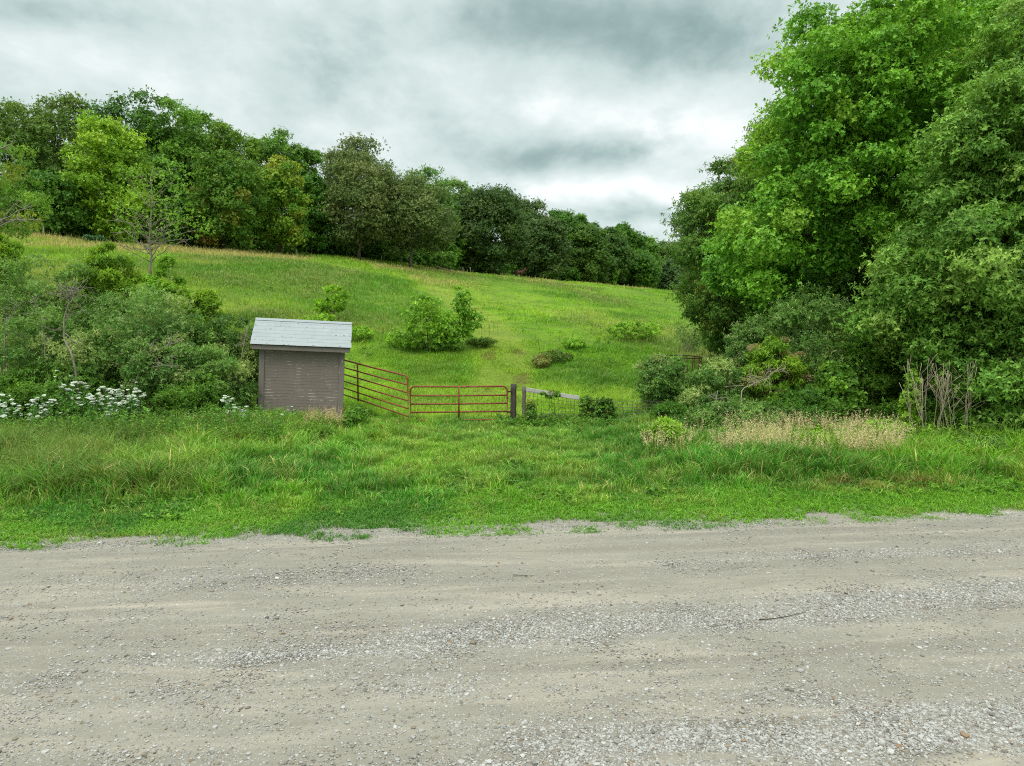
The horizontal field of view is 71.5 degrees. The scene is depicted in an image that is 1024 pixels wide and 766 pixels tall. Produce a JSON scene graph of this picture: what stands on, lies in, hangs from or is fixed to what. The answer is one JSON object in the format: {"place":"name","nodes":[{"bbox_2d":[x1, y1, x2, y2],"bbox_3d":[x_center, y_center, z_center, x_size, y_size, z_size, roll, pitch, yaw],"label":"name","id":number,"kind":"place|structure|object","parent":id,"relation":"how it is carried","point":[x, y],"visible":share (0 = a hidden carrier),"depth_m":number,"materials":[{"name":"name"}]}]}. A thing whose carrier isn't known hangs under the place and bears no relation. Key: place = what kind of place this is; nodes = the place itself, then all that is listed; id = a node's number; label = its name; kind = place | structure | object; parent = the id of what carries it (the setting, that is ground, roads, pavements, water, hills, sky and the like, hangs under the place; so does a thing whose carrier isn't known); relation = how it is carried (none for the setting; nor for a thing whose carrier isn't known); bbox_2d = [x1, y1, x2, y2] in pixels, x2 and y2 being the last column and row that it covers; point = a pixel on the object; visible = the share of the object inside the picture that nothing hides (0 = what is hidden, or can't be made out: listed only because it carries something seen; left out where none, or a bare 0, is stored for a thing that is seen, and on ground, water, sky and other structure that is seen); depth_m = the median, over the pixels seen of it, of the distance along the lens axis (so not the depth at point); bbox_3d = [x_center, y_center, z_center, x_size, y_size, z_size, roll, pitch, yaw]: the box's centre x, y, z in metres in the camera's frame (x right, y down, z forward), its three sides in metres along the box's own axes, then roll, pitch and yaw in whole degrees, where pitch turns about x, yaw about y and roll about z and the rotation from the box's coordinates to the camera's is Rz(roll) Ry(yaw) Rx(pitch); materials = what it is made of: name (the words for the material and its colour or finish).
{"place":"outdoors","nodes":[
{"label":"outdoors","id":0,"kind":"place"},
{"bbox_2d":[0,0,971,243],"label":"sky","id":1,"kind":"structure","parent":0,"point":[607,111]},
{"bbox_2d":[0,229,1022,540],"bbox_3d":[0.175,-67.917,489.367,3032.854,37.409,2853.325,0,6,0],"label":"ground","id":2,"kind":"structure","parent":0,"point":[504,332],"depth_m":48.97,"materials":[{"name":"green plant"}]},
{"bbox_2d":[0,234,30,373],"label":"sumac shrub","id":3,"kind":"object","parent":2,"relation":"on","point":[8,248],"visible":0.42,"depth_m":28.99,"materials":[{"name":"green plant"}]},
{"bbox_2d":[0,368,52,417],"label":"viburnum shrub","id":4,"kind":"object","parent":2,"relation":"on","point":[12,389],"visible":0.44,"depth_m":22.56,"materials":[{"name":"green plant"}]},
{"bbox_2d":[0,134,58,242],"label":"locust tree","id":5,"kind":"object","parent":2,"relation":"on","point":[27,226],"visible":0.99,"depth_m":56.22,"materials":[{"name":"green plant"}]},
{"bbox_2d":[0,96,68,213],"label":"ash tree","id":6,"kind":"object","parent":2,"relation":"on","point":[10,129],"visible":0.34,"depth_m":93.54,"materials":[{"name":"green plant"}]},
{"bbox_2d":[19,394,61,426],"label":"white wildflower","id":7,"kind":"object","parent":2,"relation":"on","point":[43,412],"visible":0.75,"depth_m":21.52,"materials":[{"name":"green plant"}]},
{"bbox_2d":[0,248,80,368],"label":"dogwood shrub","id":8,"kind":"object","parent":2,"relation":"on","point":[19,276],"visible":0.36,"depth_m":26.05,"materials":[{"name":"green plant"}]},
{"bbox_2d":[0,167,92,235],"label":"maple tree","id":9,"kind":"object","parent":2,"relation":"on","point":[60,221],"visible":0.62,"depth_m":83.82,"materials":[{"name":"green plant"}]},
{"bbox_2d":[0,305,95,404],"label":"viburnum shrub","id":10,"kind":"object","parent":2,"relation":"on","point":[17,350],"visible":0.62,"depth_m":23.61,"materials":[{"name":"green plant"}]},
{"bbox_2d":[1,89,110,208],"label":"ash tree","id":11,"kind":"object","parent":2,"relation":"on","point":[71,102],"visible":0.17,"depth_m":99.86,"materials":[{"name":"green plant"}]},
{"bbox_2d":[20,258,106,340],"bbox_3d":[-16.657,-1.861,26.974,3.333,5.660,3.410,0,6,0],"label":"dogwood shrub","id":12,"kind":"object","parent":2,"relation":"on","point":[66,274],"visible":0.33,"depth_m":26.41,"materials":[{"name":"green plant"}]},
{"bbox_2d":[42,276,96,400],"bbox_3d":[-14.133,-0.887,22.889,1.421,5.093,1.094,0,6,0],"label":"dead tree","id":13,"kind":"object","parent":2,"relation":"on","point":[72,292],"visible":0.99,"depth_m":22.72,"materials":[{"name":"wood"}]},
{"bbox_2d":[7,354,132,426],"bbox_3d":[-14.793,0.508,23.440,4.084,2.922,3.920,3,7,29],"label":"viburnum shrub","id":14,"kind":"object","parent":2,"relation":"on","point":[52,386],"visible":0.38,"depth_m":22.82,"materials":[{"name":"green plant"}]},
{"bbox_2d":[54,370,123,422],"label":"white wildflower","id":15,"kind":"object","parent":2,"relation":"on","point":[86,401],"visible":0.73,"depth_m":22.07,"materials":[{"name":"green plant"}]},
{"bbox_2d":[45,324,142,410],"bbox_3d":[-14.142,-0.295,24.379,3.205,3.556,3.538,-2,7,-20],"label":"viburnum shrub","id":16,"kind":"object","parent":2,"relation":"on","point":[92,352],"visible":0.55,"depth_m":23.43,"materials":[{"name":"green plant"}]},
{"bbox_2d":[49,109,161,243],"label":"linden tree","id":17,"kind":"object","parent":2,"relation":"on","point":[111,159],"visible":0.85,"depth_m":87.54,"materials":[{"name":"green plant"}]},
{"bbox_2d":[71,238,147,319],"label":"sumac shrub","id":18,"kind":"object","parent":2,"relation":"on","point":[106,275],"visible":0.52,"depth_m":27.20,"materials":[{"name":"green plant"}]},
{"bbox_2d":[61,289,158,401],"bbox_3d":[-15.036,-1.259,26.918,3.627,4.509,3.976,0,6,0],"label":"dogwood shrub","id":19,"kind":"object","parent":2,"relation":"on","point":[88,309],"visible":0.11,"depth_m":26.24,"materials":[{"name":"green plant"}]},
{"bbox_2d":[0,408,221,481],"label":"seeding meadow grass","id":20,"kind":"structure","parent":2,"relation":"on","point":[55,444],"depth_m":17.60,"materials":[{"name":"plant"}]},
{"bbox_2d":[98,382,145,422],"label":"white wildflower","id":21,"kind":"object","parent":2,"relation":"on","point":[131,398],"visible":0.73,"depth_m":21.68,"materials":[{"name":"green plant"}]},
{"bbox_2d":[77,84,193,217],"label":"maple tree","id":22,"kind":"object","parent":2,"relation":"on","point":[114,111],"visible":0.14,"depth_m":104.59,"materials":[{"name":"green plant"}]},
{"bbox_2d":[77,282,211,410],"bbox_3d":[-12.832,-1.054,24.963,4.382,4.922,3.929,0,6,0],"label":"dogwood shrub","id":23,"kind":"object","parent":2,"relation":"on","point":[154,306],"visible":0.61,"depth_m":24.11,"materials":[{"name":"green plant"}]},
{"bbox_2d":[0,401,289,444],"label":"leafy weeds","id":24,"kind":"object","parent":2,"relation":"on","point":[218,417],"visible":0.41,"depth_m":20.33,"materials":[{"name":"green plant"}]},
{"bbox_2d":[113,152,196,244],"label":"maple tree","id":25,"kind":"object","parent":2,"relation":"on","point":[161,165],"visible":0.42,"depth_m":95.52,"materials":[{"name":"green plant"}]},
{"bbox_2d":[110,328,201,416],"bbox_3d":[-11.714,-0.138,23.627,2.897,3.363,2.791,0,6,0],"label":"viburnum shrub","id":26,"kind":"object","parent":2,"relation":"on","point":[151,380],"visible":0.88,"depth_m":23.10,"materials":[{"name":"green plant"}]},
{"bbox_2d":[108,155,215,274],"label":"sapling tree","id":27,"kind":"object","parent":2,"relation":"on","point":[151,233],"visible":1,"depth_m":48.94,"materials":[{"name":"green plant"}]},
{"bbox_2d":[136,252,193,322],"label":"willow shrub","id":28,"kind":"object","parent":2,"relation":"on","point":[162,269],"visible":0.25,"depth_m":30.40,"materials":[{"name":"green plant"}]},
{"bbox_2d":[134,93,215,236],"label":"maple tree","id":29,"kind":"object","parent":2,"relation":"on","point":[190,145],"visible":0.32,"depth_m":105.25,"materials":[{"name":"green plant"}]},
{"bbox_2d":[149,370,234,421],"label":"viburnum shrub","id":30,"kind":"object","parent":2,"relation":"on","point":[194,390],"visible":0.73,"depth_m":22.57,"materials":[{"name":"green plant"}]},
{"bbox_2d":[173,287,229,367],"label":"sumac shrub","id":31,"kind":"object","parent":2,"relation":"on","point":[205,301],"visible":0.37,"depth_m":26.06,"materials":[{"name":"green plant"}]},
{"bbox_2d":[164,106,244,218],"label":"hickory tree","id":32,"kind":"object","parent":2,"relation":"on","point":[204,118],"visible":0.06,"depth_m":114.62,"materials":[{"name":"green plant"}]},
{"bbox_2d":[171,342,262,413],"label":"viburnum shrub","id":33,"kind":"object","parent":2,"relation":"on","point":[232,370],"visible":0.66,"depth_m":23.52,"materials":[{"name":"green plant"}]},
{"bbox_2d":[188,311,258,401],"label":"dogwood shrub","id":34,"kind":"object","parent":2,"relation":"on","point":[226,336],"visible":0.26,"depth_m":25.62,"materials":[{"name":"green plant"}]},
{"bbox_2d":[179,147,277,251],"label":"walnut tree","id":35,"kind":"object","parent":2,"relation":"on","point":[223,185],"visible":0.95,"depth_m":100.82,"materials":[{"name":"green plant"}]},
{"bbox_2d":[188,119,284,233],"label":"hickory tree","id":36,"kind":"object","parent":2,"relation":"on","point":[231,137],"visible":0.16,"depth_m":113.00,"materials":[{"name":"green plant"}]},
{"bbox_2d":[221,316,258,405],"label":"dogwood shrub","id":37,"kind":"object","parent":2,"relation":"on","point":[252,355],"visible":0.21,"depth_m":26.27,"materials":[{"name":"green plant"}]},
{"bbox_2d":[211,410,337,439],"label":"grass clump","id":38,"kind":"object","parent":2,"relation":"on","point":[323,427],"visible":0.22,"depth_m":21.92,"materials":[{"name":"green plant"}]},
{"bbox_2d":[244,125,308,241],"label":"hickory tree","id":39,"kind":"object","parent":2,"relation":"on","point":[275,146],"visible":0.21,"depth_m":120.25,"materials":[{"name":"green plant"}]},
{"bbox_2d":[248,155,313,254],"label":"walnut tree","id":40,"kind":"object","parent":2,"relation":"on","point":[278,187],"visible":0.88,"depth_m":108.23,"materials":[{"name":"green plant"}]},
{"bbox_2d":[250,317,351,418],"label":"wooden shed","id":41,"kind":"structure","parent":2,"relation":"on","point":[301,364],"depth_m":24.55,"materials":[{"name":"paint"}]},
{"bbox_2d":[344,360,408,416],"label":"tube gate","id":42,"kind":"structure","parent":41,"relation":"attached to","point":[358,386],"depth_m":26.02,"materials":[{"name":"metal"}]},
{"bbox_2d":[283,142,334,252],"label":"maple tree","id":43,"kind":"object","parent":2,"relation":"on","point":[312,158],"visible":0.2,"depth_m":123.91,"materials":[{"name":"green plant"}]},
{"bbox_2d":[287,172,336,254],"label":"maple tree","id":44,"kind":"object","parent":2,"relation":"on","point":[318,241],"visible":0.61,"depth_m":117.50,"materials":[{"name":"green plant"}]},
{"bbox_2d":[1,193,659,288],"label":"undergrowth","id":45,"kind":"object","parent":2,"relation":"on","point":[373,250],"visible":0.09,"depth_m":129.68,"materials":[{"name":"green plant"}]},
{"bbox_2d":[312,284,352,317],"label":"young tree","id":46,"kind":"object","parent":2,"relation":"on","point":[319,303],"visible":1,"depth_m":46.30,"materials":[{"name":"green plant"}]},
{"bbox_2d":[338,403,370,427],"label":"weed clump","id":47,"kind":"object","parent":2,"relation":"on","point":[355,412],"visible":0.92,"depth_m":23.91,"materials":[{"name":"green plant"}]},
{"bbox_2d":[315,131,395,255],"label":"locust tree","id":48,"kind":"object","parent":2,"relation":"on","point":[352,144],"visible":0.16,"depth_m":131.25,"materials":[{"name":"green plant"}]},
{"bbox_2d":[312,145,407,259],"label":"oak tree","id":49,"kind":"object","parent":2,"relation":"on","point":[345,192],"visible":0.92,"depth_m":118.00,"materials":[{"name":"green plant"}]},
{"bbox_2d":[364,168,463,267],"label":"oak tree","id":50,"kind":"object","parent":2,"relation":"on","point":[413,210],"visible":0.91,"depth_m":122.47,"materials":[{"name":"green plant"}]},
{"bbox_2d":[390,293,462,351],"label":"young tree","id":51,"kind":"object","parent":2,"relation":"on","point":[409,325],"visible":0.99,"depth_m":40.31,"materials":[{"name":"green plant"}]},
{"bbox_2d":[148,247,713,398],"bbox_3d":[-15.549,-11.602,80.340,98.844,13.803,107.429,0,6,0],"label":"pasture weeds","id":52,"kind":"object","parent":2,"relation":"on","point":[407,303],"visible":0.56,"depth_m":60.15,"materials":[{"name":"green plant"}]},
{"bbox_2d":[401,164,462,264],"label":"locust tree","id":53,"kind":"object","parent":2,"relation":"on","point":[429,171],"visible":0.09,"depth_m":145.87,"materials":[{"name":"green plant"}]},
{"bbox_2d":[432,284,485,349],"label":"young tree","id":54,"kind":"object","parent":2,"relation":"on","point":[463,311],"visible":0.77,"depth_m":41.39,"materials":[{"name":"green plant"}]},
{"bbox_2d":[0,230,918,361],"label":"pasture seed grass","id":55,"kind":"structure","parent":2,"relation":"on","point":[297,256],"depth_m":68.80,"materials":[{"name":"plant"}]},
{"bbox_2d":[453,182,535,273],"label":"oak tree","id":56,"kind":"object","parent":2,"relation":"on","point":[493,211],"visible":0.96,"depth_m":150.44,"materials":[{"name":"green plant"}]},
{"bbox_2d":[510,384,516,419],"bbox_3d":[0.051,0.745,25.232,0.221,1.422,0.221,0,6,0],"label":"fence post","id":57,"kind":"object","parent":2,"relation":"on","point":[513,403],"visible":0.86,"depth_m":25.14,"materials":[{"name":"grey wood"}]},
{"bbox_2d":[409,385,510,420],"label":"tube gate","id":58,"kind":"structure","parent":57,"relation":"attached to","point":[459,403],"depth_m":25.10,"materials":[{"name":"metal"}]},
{"bbox_2d":[493,195,551,274],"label":"oak tree","id":59,"kind":"object","parent":2,"relation":"on","point":[529,207],"visible":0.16,"depth_m":172.59,"materials":[{"name":"green plant"}]},
{"bbox_2d":[511,216,575,279],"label":"oak tree","id":60,"kind":"object","parent":2,"relation":"on","point":[558,252],"visible":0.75,"depth_m":167.29,"materials":[{"name":"green plant"}]},
{"bbox_2d":[547,208,584,269],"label":"oak tree","id":61,"kind":"object","parent":2,"relation":"on","point":[568,217],"visible":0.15,"depth_m":184.00,"materials":[{"name":"green plant"}]},
{"bbox_2d":[494,412,642,427],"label":"fence weeds","id":62,"kind":"object","parent":2,"relation":"on","point":[551,421],"visible":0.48,"depth_m":24.39,"materials":[{"name":"green plant"}]},
{"bbox_2d":[564,222,616,282],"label":"linden tree","id":63,"kind":"object","parent":2,"relation":"on","point":[593,250],"visible":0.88,"depth_m":182.43,"materials":[{"name":"green plant"}]},
{"bbox_2d":[526,388,690,419],"bbox_3d":[3.340,0.827,24.640,5.847,1.219,0.120,1,6,9],"label":"wire fence","id":64,"kind":"object","parent":2,"relation":"on","point":[562,395],"visible":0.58,"depth_m":24.84,"materials":[{"name":"grey metal"}]},
{"bbox_2d":[599,226,638,284],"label":"linden tree","id":65,"kind":"object","parent":2,"relation":"on","point":[621,250],"visible":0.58,"depth_m":195.36,"materials":[{"name":"green plant"}]},
{"bbox_2d":[614,221,655,285],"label":"oak tree","id":66,"kind":"object","parent":2,"relation":"on","point":[634,238],"visible":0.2,"depth_m":207.88,"materials":[{"name":"green plant"}]},
{"bbox_2d":[605,320,664,340],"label":"bramble shrub","id":67,"kind":"object","parent":2,"relation":"on","point":[634,331],"visible":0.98,"depth_m":49.13,"materials":[{"name":"green plant"}]},
{"bbox_2d":[621,246,662,287],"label":"maple tree","id":68,"kind":"object","parent":2,"relation":"on","point":[647,271],"visible":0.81,"depth_m":201.71,"materials":[{"name":"green plant"}]},
{"bbox_2d":[631,352,688,406],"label":"willow shrub","id":69,"kind":"object","parent":2,"relation":"on","point":[663,370],"visible":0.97,"depth_m":24.66,"materials":[{"name":"green plant"}]},
{"bbox_2d":[637,415,690,449],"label":"bramble shrub","id":70,"kind":"object","parent":2,"relation":"on","point":[665,423],"visible":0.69,"depth_m":19.77,"materials":[{"name":"green plant"}]},
{"bbox_2d":[650,399,689,422],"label":"willow shrub","id":71,"kind":"object","parent":2,"relation":"on","point":[667,408],"visible":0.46,"depth_m":23.28,"materials":[{"name":"green plant"}]},
{"bbox_2d":[657,258,682,289],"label":"spruce tree","id":72,"kind":"object","parent":2,"relation":"on","point":[668,273],"visible":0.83,"depth_m":219.55,"materials":[{"name":"green plant"}]},
{"bbox_2d":[672,319,708,351],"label":"willow shrub","id":73,"kind":"object","parent":2,"relation":"on","point":[688,337],"visible":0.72,"depth_m":45.76,"materials":[{"name":"green plant"}]},
{"bbox_2d":[673,357,752,410],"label":"dogwood shrub","id":74,"kind":"object","parent":2,"relation":"on","point":[703,380],"visible":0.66,"depth_m":23.77,"materials":[{"name":"green plant"}]},
{"bbox_2d":[685,395,795,431],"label":"dogwood shrub","id":75,"kind":"object","parent":2,"relation":"on","point":[715,410],"visible":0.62,"depth_m":21.48,"materials":[{"name":"green plant"}]},
{"bbox_2d":[714,311,773,403],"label":"dogwood shrub","id":76,"kind":"object","parent":2,"relation":"on","point":[760,331],"visible":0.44,"depth_m":24.64,"materials":[{"name":"green plant"}]},
{"bbox_2d":[695,200,836,385],"bbox_3d":[10.794,-3.473,30.662,5.978,8.548,5.117,0,6,0],"label":"maple tree","id":77,"kind":"object","parent":2,"relation":"on","point":[711,281],"visible":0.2,"depth_m":29.81,"materials":[{"name":"green plant"}]},
{"bbox_2d":[660,109,875,359],"bbox_3d":[13.592,-6.945,37.080,12.217,13.967,8.867,0,6,0],"label":"locust tree","id":78,"kind":"object","parent":2,"relation":"on","point":[714,314],"visible":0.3,"depth_m":35.45,"materials":[{"name":"green plant"}]},
{"bbox_2d":[737,330,812,404],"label":"elder shrub","id":79,"kind":"object","parent":2,"relation":"on","point":[759,353],"visible":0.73,"depth_m":23.34,"materials":[{"name":"green plant"}]},
{"bbox_2d":[721,280,879,395],"bbox_3d":[10.272,-0.998,25.174,5.546,5.263,5.566,0,6,0],"label":"dogwood shrub","id":80,"kind":"object","parent":2,"relation":"on","point":[782,313],"visible":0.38,"depth_m":24.25,"materials":[{"name":"green plant"}]},
{"bbox_2d":[762,383,849,427],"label":"bramble shrub","id":81,"kind":"object","parent":2,"relation":"on","point":[800,397],"visible":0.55,"depth_m":22.08,"materials":[{"name":"green plant"}]},
{"bbox_2d":[803,360,867,421],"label":"grape vine","id":82,"kind":"object","parent":2,"relation":"on","point":[841,380],"visible":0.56,"depth_m":22.20,"materials":[{"name":"green plant"}]},
{"bbox_2d":[701,0,1023,373],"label":"maple tree","id":83,"kind":"object","parent":2,"relation":"on","point":[855,129],"visible":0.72,"depth_m":25.35,"materials":[{"name":"green plant"}]},
{"bbox_2d":[824,317,905,416],"bbox_3d":[11.821,-0.395,24.310,3.128,3.805,2.886,4,8,34],"label":"dogwood shrub","id":84,"kind":"object","parent":2,"relation":"on","point":[888,380],"visible":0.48,"depth_m":23.52,"materials":[{"name":"green plant"}]},
{"bbox_2d":[719,411,1022,444],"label":"thicket weeds","id":85,"kind":"object","parent":2,"relation":"on","point":[953,430],"visible":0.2,"depth_m":20.19,"materials":[{"name":"green plant"}]},
{"bbox_2d":[773,189,992,377],"bbox_3d":[19.226,-4.803,33.431,10.667,10.830,14.543,-5,8,-37],"label":"maple tree","id":86,"kind":"object","parent":2,"relation":"on","point":[843,286],"visible":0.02,"depth_m":34.16,"materials":[{"name":"green plant"}]},
{"bbox_2d":[856,323,939,403],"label":"dogwood shrub","id":87,"kind":"object","parent":2,"relation":"on","point":[902,377],"visible":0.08,"depth_m":24.23,"materials":[{"name":"green plant"}]},
{"bbox_2d":[895,368,923,433],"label":"grape vine","id":88,"kind":"object","parent":2,"relation":"on","point":[903,410],"visible":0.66,"depth_m":21.25,"materials":[{"name":"green plant"}]},
{"bbox_2d":[831,0,1023,437],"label":"maple tree","id":89,"kind":"object","parent":2,"relation":"on","point":[979,280],"visible":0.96,"depth_m":20.81,"materials":[{"name":"green plant"}]},
{"bbox_2d":[870,382,985,428],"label":"bramble shrub","id":90,"kind":"object","parent":2,"relation":"on","point":[889,408],"visible":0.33,"depth_m":22.32,"materials":[{"name":"green plant"}]},
{"bbox_2d":[899,353,962,433],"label":"bare stem clump","id":91,"kind":"object","parent":2,"relation":"on","point":[921,410],"visible":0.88,"depth_m":20.70,"materials":[{"name":"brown plant"}]},
{"bbox_2d":[929,361,986,432],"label":"bare stem clump","id":92,"kind":"object","parent":2,"relation":"on","point":[941,392],"visible":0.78,"depth_m":20.53,"materials":[{"name":"brown plant"}]},
{"bbox_2d":[942,362,981,431],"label":"grape vine","id":93,"kind":"object","parent":2,"relation":"on","point":[959,405],"visible":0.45,"depth_m":21.19,"materials":[{"name":"green plant"}]},
{"bbox_2d":[949,431,1020,455],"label":"dogwood shrub","id":94,"kind":"object","parent":2,"relation":"on","point":[993,440],"visible":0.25,"depth_m":18.97,"materials":[{"name":"green plant"}]},
{"bbox_2d":[979,384,1023,432],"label":"elder shrub","id":95,"kind":"object","parent":2,"relation":"on","point":[1003,403],"visible":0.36,"depth_m":20.32,"materials":[{"name":"green plant"}]},
{"bbox_2d":[0,508,1023,765],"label":"road","id":96,"kind":"structure","parent":0,"point":[626,547],"depth_m":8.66,"materials":[{"name":"grey gravel"}]},
{"bbox_2d":[0,398,1023,550],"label":"verge grass","id":97,"kind":"structure","parent":0,"point":[160,473],"depth_m":16.09,"materials":[{"name":"green plant"}]},
{"bbox_2d":[638,406,915,456],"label":"dry grass","id":98,"kind":"structure","parent":0,"point":[849,442],"depth_m":19.13,"materials":[{"name":"plant"}]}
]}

